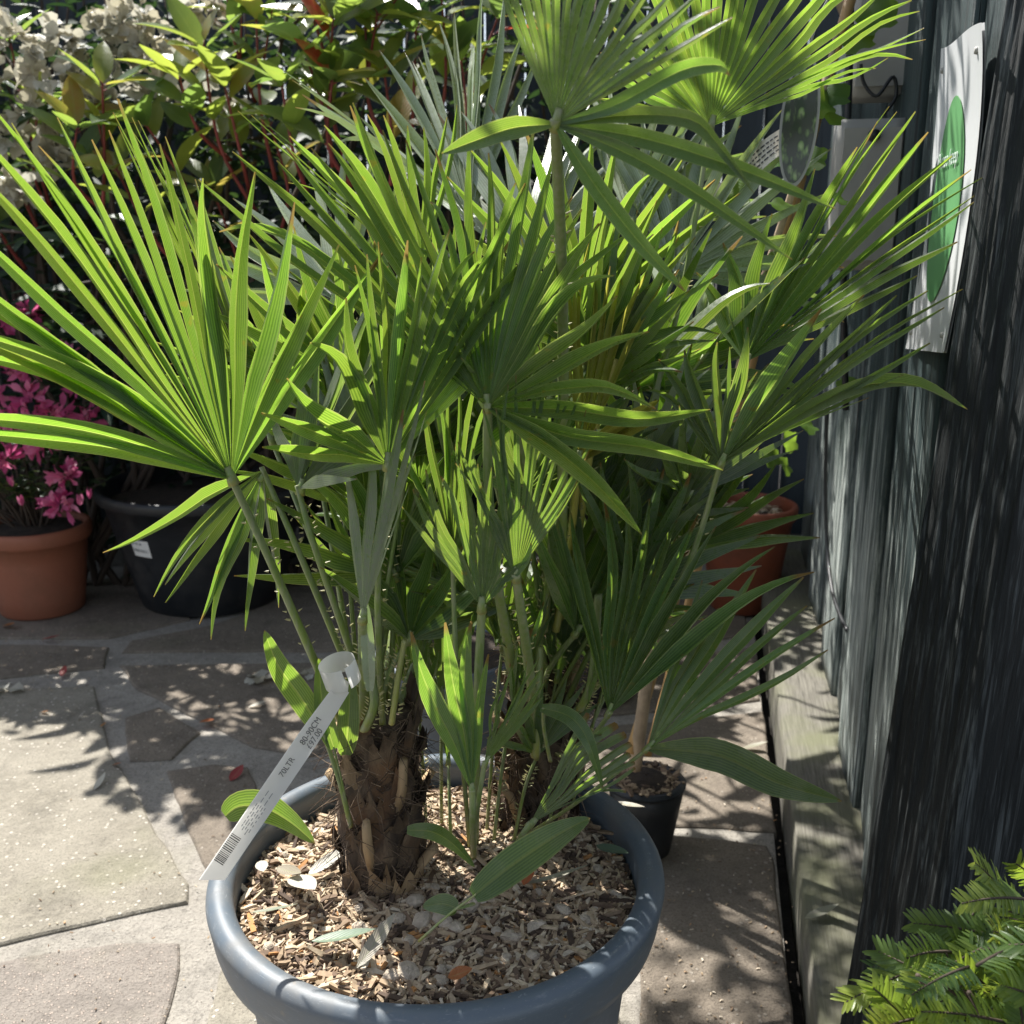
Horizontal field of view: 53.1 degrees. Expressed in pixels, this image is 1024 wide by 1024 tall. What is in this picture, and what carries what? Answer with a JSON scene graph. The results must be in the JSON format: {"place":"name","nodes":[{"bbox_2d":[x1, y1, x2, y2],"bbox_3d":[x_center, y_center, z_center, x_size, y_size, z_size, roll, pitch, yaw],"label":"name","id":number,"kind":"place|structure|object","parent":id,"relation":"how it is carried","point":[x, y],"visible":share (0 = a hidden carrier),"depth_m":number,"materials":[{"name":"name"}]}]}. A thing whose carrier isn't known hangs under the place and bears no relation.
{"place":"outdoors","nodes":[
{"label":"outdoors","id":0,"kind":"place"},
{"bbox_2d":[0,524,785,1023],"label":"path mortar","id":1,"kind":"object","parent":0,"point":[118,700],"depth_m":2.21,"materials":[{"name":"grey concrete"}]},
{"bbox_2d":[59,666,66,675],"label":"fallen leaf","id":2,"kind":"object","parent":1,"relation":"on","point":[63,670],"visible":1,"depth_m":2.74,"materials":[{"name":"pink plant"}]},
{"bbox_2d":[200,718,213,721],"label":"fallen leaf","id":3,"kind":"object","parent":1,"relation":"on","point":[208,719],"visible":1,"depth_m":2.46,"materials":[{"name":"brown plant"}]},
{"bbox_2d":[0,0,676,578],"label":"hedge","id":4,"kind":"object","parent":1,"relation":"on","point":[40,266],"visible":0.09,"depth_m":3.41,"materials":[{"name":"green plant"}]},
{"bbox_2d":[0,0,839,533],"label":"shed wall","id":5,"kind":"structure","parent":1,"relation":"on","point":[752,124],"depth_m":3.88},
{"bbox_2d":[0,564,793,1023],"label":"paving","id":6,"kind":"structure","parent":0,"point":[62,822],"depth_m":2.03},
{"bbox_2d":[0,682,23,691],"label":"fallen flower","id":7,"kind":"object","parent":6,"relation":"on","point":[17,686],"visible":1,"depth_m":2.64,"materials":[{"name":"white plant"}]},
{"bbox_2d":[0,510,91,620],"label":"plant pot","id":8,"kind":"object","parent":6,"relation":"on","point":[43,571],"visible":0.9,"depth_m":3.11,"materials":[{"name":"ceramic"}]},
{"bbox_2d":[0,293,110,527],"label":"azalea","id":9,"kind":"object","parent":8,"relation":"on","point":[23,511],"visible":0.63,"depth_m":2.91,"materials":[{"name":"pink plant"}]},
{"bbox_2d":[94,773,104,788],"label":"fallen leaf","id":10,"kind":"object","parent":6,"relation":"on","point":[98,782],"visible":1,"depth_m":2.18,"materials":[{"name":"white plant"}]},
{"bbox_2d":[93,460,297,617],"bbox_3d":[-0.983,0.085,3.327,0.668,0.385,0.668,0,14,0],"label":"plant pot","id":11,"kind":"object","parent":6,"relation":"on","point":[131,514],"visible":0.48,"depth_m":3.13,"materials":[{"name":"black plastic"}]},
{"bbox_2d":[229,765,242,780],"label":"fallen leaf","id":12,"kind":"object","parent":6,"relation":"on","point":[236,772],"visible":1,"depth_m":2.21,"materials":[{"name":"red plant"}]},
{"bbox_2d":[249,701,264,706],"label":"fallen leaf","id":13,"kind":"object","parent":6,"relation":"on","point":[256,704],"visible":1,"depth_m":2.55,"materials":[{"name":"white plant"}]},
{"bbox_2d":[244,669,271,684],"bbox_3d":[-0.661,0.439,2.705,0.090,0.030,0.102,0,14,0],"label":"fallen flower","id":14,"kind":"object","parent":6,"relation":"on","point":[260,675],"visible":0.91,"depth_m":2.70,"materials":[{"name":"white plant"}]},
{"bbox_2d":[0,0,562,585],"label":"flowering shrub","id":15,"kind":"object","parent":6,"relation":"on","point":[30,64],"visible":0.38,"depth_m":2.83,"materials":[{"name":"green plant"}]},
{"bbox_2d":[0,9,61,269],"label":"shrub","id":16,"kind":"object","parent":15,"relation":"attached to","point":[4,214],"visible":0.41,"depth_m":2.94,"materials":[{"name":"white plant"}]},
{"bbox_2d":[16,0,319,268],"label":"photinia shrub","id":17,"kind":"object","parent":15,"relation":"attached to","point":[70,109],"visible":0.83,"depth_m":2.66,"materials":[{"name":"green plant"}]},
{"bbox_2d":[224,0,537,192],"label":"photinia shrub","id":18,"kind":"object","parent":15,"relation":"attached to","point":[322,72],"visible":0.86,"depth_m":2.44,"materials":[{"name":"green plant"}]},
{"bbox_2d":[299,668,314,680],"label":"fallen flower","id":19,"kind":"object","parent":6,"relation":"on","point":[308,676],"visible":0.81,"depth_m":2.73,"materials":[{"name":"white plant"}]},
{"bbox_2d":[0,616,793,1023],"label":"ground litter","id":20,"kind":"object","parent":6,"relation":"on","point":[654,944],"visible":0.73,"depth_m":1.71,"materials":[{"name":"brown plant"}]},
{"bbox_2d":[205,754,664,1023],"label":"plant pot","id":21,"kind":"object","parent":6,"relation":"on","point":[592,989],"visible":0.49,"depth_m":1.03,"materials":[{"name":"blue grey plastic"},{"name":"wood chips"}]},
{"bbox_2d":[237,782,635,1003],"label":"bark mulch","id":22,"kind":"object","parent":21,"relation":"in","point":[308,917],"visible":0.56,"depth_m":1.13,"materials":[{"name":"brown wood"}]},
{"bbox_2d":[255,861,267,871],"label":"fallen leaf","id":23,"kind":"object","parent":22,"relation":"on","point":[261,865],"visible":1,"depth_m":1.21,"materials":[{"name":"white plant"}]},
{"bbox_2d":[263,941,274,950],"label":"pebble","id":24,"kind":"object","parent":22,"relation":"on","point":[269,945],"visible":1,"depth_m":1.09,"materials":[{"name":"stone"}]},
{"bbox_2d":[250,904,294,912],"bbox_3d":[-0.262,0.436,1.128,0.056,0.017,0.010,2,15,8],"label":"fallen leaf","id":25,"kind":"object","parent":22,"relation":"on","point":[270,909],"visible":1,"depth_m":1.13,"materials":[{"name":"beige plant"}]},
{"bbox_2d":[282,851,287,857],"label":"pebble","id":26,"kind":"object","parent":22,"relation":"on","point":[285,854],"visible":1,"depth_m":1.25,"materials":[{"name":"stone"}]},
{"bbox_2d":[277,864,300,874],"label":"fallen leaf","id":27,"kind":"object","parent":22,"relation":"on","point":[287,869],"visible":1,"depth_m":1.19,"materials":[{"name":"beige plant"}]},
{"bbox_2d":[287,874,316,888],"bbox_3d":[-0.236,0.419,1.156,0.028,0.020,0.066,-10,17,-34],"label":"fallen leaf","id":28,"kind":"object","parent":22,"relation":"on","point":[305,881],"visible":1,"depth_m":1.16,"materials":[{"name":"white plant"}]},
{"bbox_2d":[308,850,339,873],"bbox_3d":[-0.216,0.409,1.204,0.053,0.016,0.016,-11,18,-37],"label":"fallen leaf","id":29,"kind":"object","parent":22,"relation":"on","point":[314,868],"visible":0.79,"depth_m":1.20,"materials":[{"name":"white plant"}]},
{"bbox_2d":[312,928,373,941],"bbox_3d":[-0.176,0.441,1.068,0.069,0.021,0.021,0,14,0],"label":"fallen leaf","id":30,"kind":"object","parent":22,"relation":"on","point":[340,935],"visible":1,"depth_m":1.07,"materials":[{"name":"plant"}]},
{"bbox_2d":[351,920,365,928],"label":"pebble","id":31,"kind":"object","parent":22,"relation":"on","point":[359,924],"visible":0.62,"depth_m":1.12,"materials":[{"name":"stone"}]},
{"bbox_2d":[354,903,363,916],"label":"pebble","id":32,"kind":"object","parent":22,"relation":"on","point":[359,908],"visible":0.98,"depth_m":1.14,"materials":[{"name":"stone"}]},
{"bbox_2d":[357,913,394,967],"bbox_3d":[-0.140,0.442,1.059,0.015,0.033,0.057,11,18,37],"label":"fallen leaf","id":33,"kind":"object","parent":22,"relation":"on","point":[374,942],"visible":1,"depth_m":1.06,"materials":[{"name":"grey plant"}]},
{"bbox_2d":[382,968,399,982],"bbox_3d":[-0.121,0.473,1.044,0.023,0.014,0.015,9,-8,-19],"label":"pebble","id":34,"kind":"object","parent":22,"relation":"on","point":[391,974],"visible":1,"depth_m":1.04,"materials":[{"name":"stone"}]},
{"bbox_2d":[392,913,405,923],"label":"pebble","id":35,"kind":"object","parent":22,"relation":"on","point":[399,918],"visible":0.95,"depth_m":1.13,"materials":[{"name":"stone"}]},
{"bbox_2d":[398,960,419,981],"bbox_3d":[-0.104,0.471,1.048,0.030,0.016,0.027,21,12,-19],"label":"pebble","id":36,"kind":"object","parent":22,"relation":"on","point":[407,970],"visible":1,"depth_m":1.04,"materials":[{"name":"stone"}]},
{"bbox_2d":[402,934,415,945],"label":"pebble","id":37,"kind":"object","parent":22,"relation":"on","point":[409,938],"visible":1,"depth_m":1.09,"materials":[{"name":"stone"}]},
{"bbox_2d":[405,893,423,908],"bbox_3d":[-0.110,0.441,1.160,0.022,0.017,0.019,-4,8,-29],"label":"pebble","id":38,"kind":"object","parent":22,"relation":"on","point":[415,900],"visible":1,"depth_m":1.15,"materials":[{"name":"stone"}]},
{"bbox_2d":[412,911,431,929],"bbox_3d":[-0.099,0.451,1.128,0.022,0.018,0.024,4,15,13],"label":"pebble","id":39,"kind":"object","parent":22,"relation":"on","point":[421,919],"visible":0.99,"depth_m":1.12,"materials":[{"name":"stone"}]},
{"bbox_2d":[430,883,439,890],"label":"pebble","id":40,"kind":"object","parent":22,"relation":"on","point":[434,885],"visible":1,"depth_m":1.18,"materials":[{"name":"stone"}]},
{"bbox_2d":[436,964,446,973],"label":"pebble","id":41,"kind":"object","parent":22,"relation":"on","point":[442,968],"visible":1,"depth_m":1.05,"materials":[{"name":"stone"}]},
{"bbox_2d":[431,912,452,927],"bbox_3d":[-0.077,0.449,1.126,0.019,0.018,0.032,-26,10,-35],"label":"pebble","id":42,"kind":"object","parent":22,"relation":"on","point":[437,917],"visible":0.65,"depth_m":1.12,"materials":[{"name":"stone"}]},
{"bbox_2d":[434,974,449,987],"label":"pebble","id":43,"kind":"object","parent":22,"relation":"on","point":[441,979],"visible":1,"depth_m":1.04,"materials":[{"name":"stone"}]},
{"bbox_2d":[440,945,454,952],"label":"pebble","id":44,"kind":"object","parent":22,"relation":"on","point":[449,948],"visible":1,"depth_m":1.08,"materials":[{"name":"stone"}]},
{"bbox_2d":[448,920,463,933],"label":"pebble","id":45,"kind":"object","parent":22,"relation":"on","point":[456,926],"visible":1,"depth_m":1.11,"materials":[{"name":"stone"}]},
{"bbox_2d":[448,965,472,979],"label":"fallen leaf","id":46,"kind":"object","parent":22,"relation":"on","point":[458,972],"visible":1,"depth_m":1.03,"materials":[{"name":"brown plant"}]},
{"bbox_2d":[460,976,466,988],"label":"pebble","id":47,"kind":"object","parent":22,"relation":"on","point":[464,980],"visible":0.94,"depth_m":1.04,"materials":[{"name":"stone"}]},
{"bbox_2d":[463,895,480,912],"bbox_3d":[-0.046,0.442,1.153,0.019,0.018,0.028,-25,-2,17],"label":"pebble","id":48,"kind":"object","parent":22,"relation":"on","point":[474,908],"visible":0.66,"depth_m":1.15,"materials":[{"name":"stone"}]},
{"bbox_2d":[475,947,483,957],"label":"pebble","id":49,"kind":"object","parent":22,"relation":"on","point":[480,951],"visible":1,"depth_m":1.08,"materials":[{"name":"stone"}]},
{"bbox_2d":[482,914,490,919],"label":"pebble","id":50,"kind":"object","parent":22,"relation":"on","point":[486,916],"visible":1,"depth_m":1.13,"materials":[{"name":"stone"}]},
{"bbox_2d":[491,926,502,933],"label":"pebble","id":51,"kind":"object","parent":22,"relation":"on","point":[494,929],"visible":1,"depth_m":1.11,"materials":[{"name":"stone"}]},
{"bbox_2d":[501,953,511,962],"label":"pebble","id":52,"kind":"object","parent":22,"relation":"on","point":[507,955],"visible":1,"depth_m":1.07,"materials":[{"name":"stone"}]},
{"bbox_2d":[500,929,521,943],"bbox_3d":[0.000,0.457,1.102,0.025,0.015,0.028,-13,-22,40],"label":"pebble","id":53,"kind":"object","parent":22,"relation":"on","point":[511,935],"visible":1,"depth_m":1.09,"materials":[{"name":"stone"}]},
{"bbox_2d":[521,872,533,884],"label":"fallen leaf","id":54,"kind":"object","parent":22,"relation":"on","point":[526,880],"visible":0.37,"depth_m":1.18,"materials":[{"name":"brown plant"}]},
{"bbox_2d":[525,949,539,961],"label":"pebble","id":55,"kind":"object","parent":22,"relation":"on","point":[531,954],"visible":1,"depth_m":1.07,"materials":[{"name":"stone"}]},
{"bbox_2d":[527,919,546,933],"bbox_3d":[0.026,0.453,1.116,0.026,0.016,0.017,-4,-13,-41],"label":"pebble","id":56,"kind":"object","parent":22,"relation":"on","point":[534,924],"visible":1,"depth_m":1.11,"materials":[{"name":"stone"}]},
{"bbox_2d":[535,887,541,896],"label":"pebble","id":57,"kind":"object","parent":22,"relation":"on","point":[538,890],"visible":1,"depth_m":1.18,"materials":[{"name":"stone"}]},
{"bbox_2d":[527,864,588,883],"bbox_3d":[0.051,0.418,1.181,0.077,0.024,0.008,0,14,0],"label":"fallen leaf","id":58,"kind":"object","parent":22,"relation":"on","point":[551,876],"visible":1,"depth_m":1.18,"materials":[{"name":"plant"}]},
{"bbox_2d":[554,903,572,915],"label":"pebble","id":59,"kind":"object","parent":22,"relation":"on","point":[564,909],"visible":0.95,"depth_m":1.15,"materials":[{"name":"stone"}]},
{"bbox_2d":[558,922,569,929],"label":"pebble","id":60,"kind":"object","parent":22,"relation":"on","point":[564,924],"visible":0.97,"depth_m":1.12,"materials":[{"name":"stone"}]},
{"bbox_2d":[579,914,590,924],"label":"pebble","id":61,"kind":"object","parent":22,"relation":"on","point":[584,917],"visible":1,"depth_m":1.13,"materials":[{"name":"stone"}]},
{"bbox_2d":[593,864,602,873],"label":"pebble","id":62,"kind":"object","parent":22,"relation":"on","point":[598,868],"visible":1,"depth_m":1.22,"materials":[{"name":"stone"}]},
{"bbox_2d":[596,843,627,853],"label":"fallen leaf","id":63,"kind":"object","parent":22,"relation":"on","point":[611,848],"visible":1,"depth_m":1.24,"materials":[{"name":"green plant"}]},
{"bbox_2d":[607,889,621,897],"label":"pebble","id":64,"kind":"object","parent":22,"relation":"on","point":[614,892],"visible":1,"depth_m":1.18,"materials":[{"name":"stone"}]},
{"bbox_2d":[0,0,981,942],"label":"fan palm","id":65,"kind":"object","parent":21,"relation":"in","point":[454,362],"visible":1,"depth_m":1.05,"materials":[{"name":"green plant"}]},
{"bbox_2d":[199,651,360,879],"bbox_3d":[-0.215,0.246,0.998,0.047,0.174,0.196,11,18,35],"label":"price tag","id":66,"kind":"object","parent":65,"relation":"attached to","point":[268,796],"visible":1,"depth_m":0.98,"materials":[{"name":"white plastic"}]},
{"bbox_2d":[748,130,778,169],"bbox_3d":[0.339,-0.475,1.362,0.059,0.072,0.026,0,14,0],"label":"plant label","id":67,"kind":"object","parent":65,"relation":"attached to","point":[766,153],"visible":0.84,"depth_m":1.36,"materials":[{"name":"white plastic"}]},
{"bbox_2d":[779,0,828,185],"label":"plant label","id":68,"kind":"object","parent":65,"relation":"hanging from","point":[799,123],"visible":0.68,"depth_m":1.34,"materials":[{"name":"grey plastic"}]},
{"bbox_2d":[618,801,643,806],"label":"fallen leaf","id":69,"kind":"object","parent":21,"relation":"on","point":[624,803],"visible":0.79,"depth_m":1.35,"materials":[{"name":"white plant"}]},
{"bbox_2d":[375,623,509,754],"bbox_3d":[-0.128,0.427,2.124,0.312,0.326,0.312,0,14,0],"label":"plant pot","id":70,"kind":"object","parent":6,"relation":"on","point":[489,646],"visible":0.04,"depth_m":2.00,"materials":[{"name":"black plastic"}]},
{"bbox_2d":[607,761,685,858],"bbox_3d":[0.251,0.565,1.929,0.148,0.156,0.148,0,14,0],"label":"plant pot","id":71,"kind":"object","parent":6,"relation":"on","point":[656,815],"visible":0.6,"depth_m":1.87,"materials":[{"name":"black plastic"},{"name":"wood chips"}]},
{"bbox_2d":[613,760,684,797],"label":"bark mulch","id":72,"kind":"object","parent":71,"relation":"on","point":[625,785],"visible":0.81,"depth_m":1.89,"materials":[{"name":"brown wood"}]},
{"bbox_2d":[644,119,821,756],"bbox_3d":[0.397,-0.201,1.750,0.310,1.335,0.015,-2,15,-9],"label":"bamboo cane","id":73,"kind":"object","parent":71,"relation":"in","point":[752,365],"visible":0.11,"depth_m":1.75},
{"bbox_2d":[583,0,897,772],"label":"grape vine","id":74,"kind":"object","parent":71,"relation":"in","point":[832,96],"visible":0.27,"depth_m":1.56,"materials":[{"name":"green plant"}]},
{"bbox_2d":[626,0,855,753],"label":"bamboo cane","id":75,"kind":"object","parent":71,"relation":"in","point":[847,9],"visible":0.13,"depth_m":1.64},
{"bbox_2d":[706,492,798,615],"bbox_3d":[0.732,0.135,3.225,0.310,0.340,0.310,0,14,0],"label":"plant pot","id":76,"kind":"object","parent":6,"relation":"on","point":[771,562],"visible":0.34,"depth_m":3.13,"materials":[{"name":"red ceramic"}]},
{"bbox_2d":[723,501,781,513],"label":"leaf litter","id":77,"kind":"object","parent":76,"relation":"on","point":[767,507],"visible":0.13,"depth_m":3.20,"materials":[{"name":"brown plant"}]},
{"bbox_2d":[743,741,767,747],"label":"fallen leaf","id":78,"kind":"object","parent":6,"relation":"on","point":[753,745],"visible":0.91,"depth_m":2.33,"materials":[{"name":"beige plant"}]},
{"bbox_2d":[131,0,811,241],"label":"sky","id":79,"kind":"structure","parent":0,"point":[280,0],"materials":[{"name":"white"}]},
{"bbox_2d":[145,284,803,1023],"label":"ground","id":80,"kind":"structure","parent":0,"point":[789,946],"depth_m":1.93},
{"bbox_2d":[760,541,863,1023],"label":"timber sleeper","id":81,"kind":"object","parent":80,"relation":"on","point":[823,850],"visible":0.42,"depth_m":1.89,"materials":[{"name":"grey wood"}]},
{"bbox_2d":[805,904,837,917],"bbox_3d":[0.480,0.618,1.587,0.056,0.017,0.017,-3,15,-12],"label":"fallen leaf","id":82,"kind":"object","parent":81,"relation":"on","point":[819,911],"visible":1,"depth_m":1.59,"materials":[{"name":"grey plant"}]},
{"bbox_2d":[801,0,1005,885],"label":"board fence","id":83,"kind":"object","parent":81,"relation":"on","point":[881,445],"visible":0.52,"depth_m":1.75,"materials":[{"name":"blue paint"}]},
{"bbox_2d":[824,412,847,631],"bbox_3d":[0.717,0.006,2.229,0.036,0.417,0.336,1,15,3],"label":"cable","id":84,"kind":"object","parent":83,"relation":"hanging from","point":[841,618],"visible":0.95,"depth_m":2.36,"materials":[{"name":"grey plastic"}]},
{"bbox_2d":[825,117,905,269],"bbox_3d":[0.609,-0.546,1.774,0.110,0.249,0.143,3,15,12],"label":"meter box","id":85,"kind":"object","parent":83,"relation":"attached to","point":[850,136],"visible":0.5,"depth_m":1.71,"materials":[{"name":"grey plastic"}]},
{"bbox_2d":[840,9,853,410],"bbox_3d":[0.581,-0.529,1.759,0.071,0.717,0.021,-5,15,-19],"label":"cable","id":86,"kind":"object","parent":85,"relation":"attached to","point":[847,115],"visible":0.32,"depth_m":1.78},
{"bbox_2d":[845,0,909,103],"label":"meter box","id":87,"kind":"object","parent":83,"relation":"attached to","point":[876,79],"visible":0.45,"depth_m":1.72,"materials":[{"name":"grey plastic"}]},
{"bbox_2d":[859,64,897,115],"bbox_3d":[0.615,-0.709,1.720,0.067,0.084,0.012,3,15,11],"label":"cable","id":88,"kind":"object","parent":87,"relation":"attached to","point":[881,91],"visible":0.92,"depth_m":1.72,"materials":[{"name":"black rubber"}]},
{"bbox_2d":[906,22,985,352],"bbox_3d":[0.541,-0.387,1.279,0.016,0.396,0.354,3,15,13],"label":"notice sign","id":89,"kind":"object","parent":83,"relation":"attached to","point":[959,115],"visible":0.88,"depth_m":1.23,"materials":[{"name":"grey plastic"}]},
{"bbox_2d":[836,0,843,14],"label":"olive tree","id":90,"kind":"object","parent":80,"relation":"on","point":[839,6],"visible":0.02,"depth_m":2.65,"materials":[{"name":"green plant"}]},
{"bbox_2d":[830,847,1023,1023],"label":"yew bush","id":91,"kind":"object","parent":80,"relation":"on","point":[936,984],"visible":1,"depth_m":0.85,"materials":[{"name":"green plant"}]},
{"bbox_2d":[840,0,1023,1023],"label":"fence post","id":92,"kind":"object","parent":80,"relation":"on","point":[951,784],"visible":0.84,"depth_m":1.16,"materials":[{"name":"black paint"}]},
{"bbox_2d":[987,783,1023,997],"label":"board fence","id":93,"kind":"object","parent":80,"relation":"on","point":[1017,843],"visible":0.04,"depth_m":1.37,"materials":[{"name":"black paint"}]},
{"bbox_2d":[530,557,632,708],"bbox_3d":[0.199,0.299,2.608,0.340,0.330,0.340,0,14,0],"label":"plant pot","id":94,"kind":"object","parent":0,"point":[597,691],"visible":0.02,"depth_m":2.52,"materials":[{"name":"black plastic"}]}
]}

